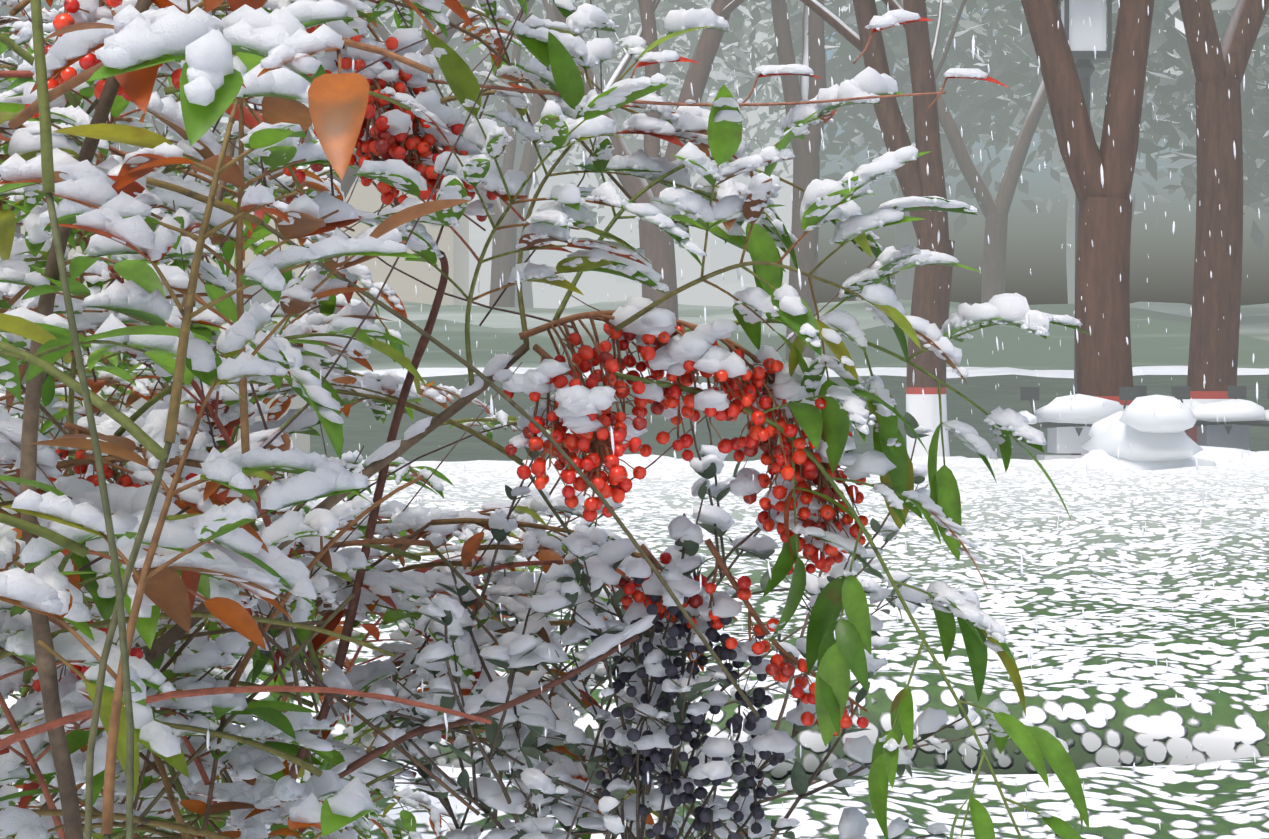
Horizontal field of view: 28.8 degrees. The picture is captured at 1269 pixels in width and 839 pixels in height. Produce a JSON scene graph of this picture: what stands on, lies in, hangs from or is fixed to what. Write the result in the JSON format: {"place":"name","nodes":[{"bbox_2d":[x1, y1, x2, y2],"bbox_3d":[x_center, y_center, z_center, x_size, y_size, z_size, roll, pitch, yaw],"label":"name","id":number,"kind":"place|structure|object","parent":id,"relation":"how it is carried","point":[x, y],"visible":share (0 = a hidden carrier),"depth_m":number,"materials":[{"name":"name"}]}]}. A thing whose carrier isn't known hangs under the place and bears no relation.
{"place":"outdoors","nodes":[
{"label":"outdoors","id":0,"kind":"place"},
{"bbox_2d":[0,0,799,308],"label":"apartment block","id":1,"kind":"structure","parent":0,"point":[593,287],"depth_m":84.93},
{"bbox_2d":[2,0,1268,838],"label":"falling snowflakes","id":2,"kind":"object","parent":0,"point":[764,468],"visible":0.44,"depth_m":1.32,"materials":[{"name":"white"}]},
{"bbox_2d":[54,298,1268,381],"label":"shrub bank","id":3,"kind":"structure","parent":0,"point":[1153,343],"depth_m":25.18,"materials":[{"name":"green plant"}]},
{"bbox_2d":[852,0,1194,303],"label":"tree","id":4,"kind":"object","parent":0,"point":[1070,230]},
{"bbox_2d":[816,0,1268,305],"label":"sky","id":5,"kind":"structure","parent":0,"point":[1036,241],"materials":[{"name":"grey"}]},
{"bbox_3d":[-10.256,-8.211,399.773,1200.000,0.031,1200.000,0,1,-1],"label":"ground","id":6,"kind":"structure","parent":0,"visible":0},
{"bbox_2d":[0,210,26,417],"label":"tree","id":7,"kind":"object","parent":6,"relation":"on","point":[18,229],"depth_m":17.81,"materials":[{"name":"brown plant"}]},
{"bbox_2d":[39,367,118,438],"bbox_3d":[-9.257,0.191,18.815,10.436,1.205,1.166,0,1,-1],"label":"hedge","id":8,"kind":"object","parent":6,"relation":"on","point":[52,411],"depth_m":18.38,"materials":[{"name":"plant"}]},
{"bbox_2d":[1,1,395,181],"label":"tree foliage","id":9,"kind":"object","parent":6,"relation":"on","point":[224,127],"materials":[{"name":"plant"}]},
{"bbox_2d":[21,182,468,451],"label":"building","id":10,"kind":"structure","parent":6,"relation":"on","point":[451,245],"depth_m":32.88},
{"bbox_2d":[0,0,509,180],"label":"tree foliage","id":11,"kind":"object","parent":6,"relation":"on","point":[219,138],"depth_m":37.34,"materials":[{"name":"plant"}]},
{"bbox_2d":[277,0,474,453],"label":"tree","id":12,"kind":"object","parent":6,"relation":"on","point":[347,180],"visible":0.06,"depth_m":21.90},
{"bbox_2d":[358,0,556,306],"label":"tree","id":13,"kind":"object","parent":6,"relation":"on","point":[505,240],"visible":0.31,"depth_m":31.81,"materials":[{"name":"grey plant"}]},
{"bbox_2d":[0,0,1040,838],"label":"snow-covered branches","id":14,"kind":"object","parent":6,"relation":"on","point":[72,812],"visible":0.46,"depth_m":1.09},
{"bbox_2d":[9,0,868,735],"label":"red berries","id":15,"kind":"object","parent":14,"relation":"on","point":[777,668],"visible":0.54,"depth_m":1.14,"materials":[{"name":"red plant"}]},
{"bbox_2d":[0,0,1090,838],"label":"leaves","id":16,"kind":"object","parent":14,"relation":"on","point":[334,112],"visible":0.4,"depth_m":1.09,"materials":[{"name":"green plant"}]},
{"bbox_2d":[0,0,1082,838],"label":"snow","id":17,"kind":"structure","parent":16,"relation":"on","point":[204,42],"depth_m":1.12,"materials":[{"name":"white snow"}]},
{"bbox_2d":[259,391,980,838],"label":"small shrub leaves","id":18,"kind":"object","parent":14,"relation":"on","point":[799,779],"visible":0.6,"depth_m":1.24,"materials":[{"name":"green plant"}]},
{"bbox_2d":[568,577,784,838],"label":"dark berries","id":19,"kind":"object","parent":14,"relation":"on","point":[703,815],"visible":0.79,"depth_m":1.20,"materials":[{"name":"black plant"}]},
{"bbox_2d":[293,0,774,307],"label":"tree","id":20,"kind":"object","parent":6,"relation":"on","point":[615,16],"depth_m":43.48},
{"bbox_2d":[0,454,1268,838],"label":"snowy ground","id":21,"kind":"structure","parent":6,"relation":"on","point":[1094,568],"depth_m":3.94,"materials":[{"name":"white snow"}]},
{"bbox_2d":[553,0,744,361],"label":"tree","id":22,"kind":"object","parent":6,"relation":"on","point":[657,245],"visible":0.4,"depth_m":20.00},
{"bbox_2d":[383,0,956,226],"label":"tree foliage","id":23,"kind":"object","parent":6,"relation":"on","point":[763,117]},
{"bbox_2d":[310,366,1268,461],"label":"hedge","id":24,"kind":"object","parent":6,"relation":"on","point":[980,390],"visible":0.27,"depth_m":18.55,"materials":[{"name":"green plant"}]},
{"bbox_2d":[771,0,826,360],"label":"tree","id":25,"kind":"object","parent":6,"relation":"on","point":[806,166],"visible":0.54,"depth_m":23.91,"materials":[{"name":"brown plant"}]},
{"bbox_2d":[800,0,954,456],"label":"tree","id":26,"kind":"object","parent":6,"relation":"on","point":[931,283],"visible":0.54,"depth_m":15.97,"materials":[{"name":"brown plant"}]},
{"bbox_2d":[632,0,1153,299],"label":"tree","id":27,"kind":"object","parent":6,"relation":"on","point":[960,94],"depth_m":35.16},
{"bbox_2d":[898,0,1047,302],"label":"tree","id":28,"kind":"object","parent":6,"relation":"on","point":[995,212],"visible":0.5,"depth_m":30.00,"materials":[{"name":"grey plant"}]},
{"bbox_2d":[1057,0,1113,393],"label":"garden lamp post","id":29,"kind":"object","parent":6,"relation":"on","point":[1085,39],"visible":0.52,"depth_m":14.40,"materials":[{"name":"paint"}]},
{"bbox_2d":[1021,0,1154,454],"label":"forked tree","id":30,"kind":"object","parent":6,"relation":"on","point":[1102,264],"visible":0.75,"depth_m":11.95,"materials":[{"name":"brown plant"}]},
{"bbox_2d":[950,0,1268,251],"bbox_3d":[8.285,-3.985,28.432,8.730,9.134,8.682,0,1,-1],"label":"tree foliage","id":31,"kind":"object","parent":6,"relation":"on","point":[1177,125],"depth_m":28.36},
{"bbox_2d":[1019,386,1268,469],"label":"stone table","id":32,"kind":"object","parent":6,"relation":"on","point":[1160,440],"depth_m":11.49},
{"bbox_2d":[1179,0,1268,403],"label":"tree","id":33,"kind":"object","parent":6,"relation":"on","point":[1218,119],"visible":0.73,"depth_m":13.96,"materials":[{"name":"brown plant"}]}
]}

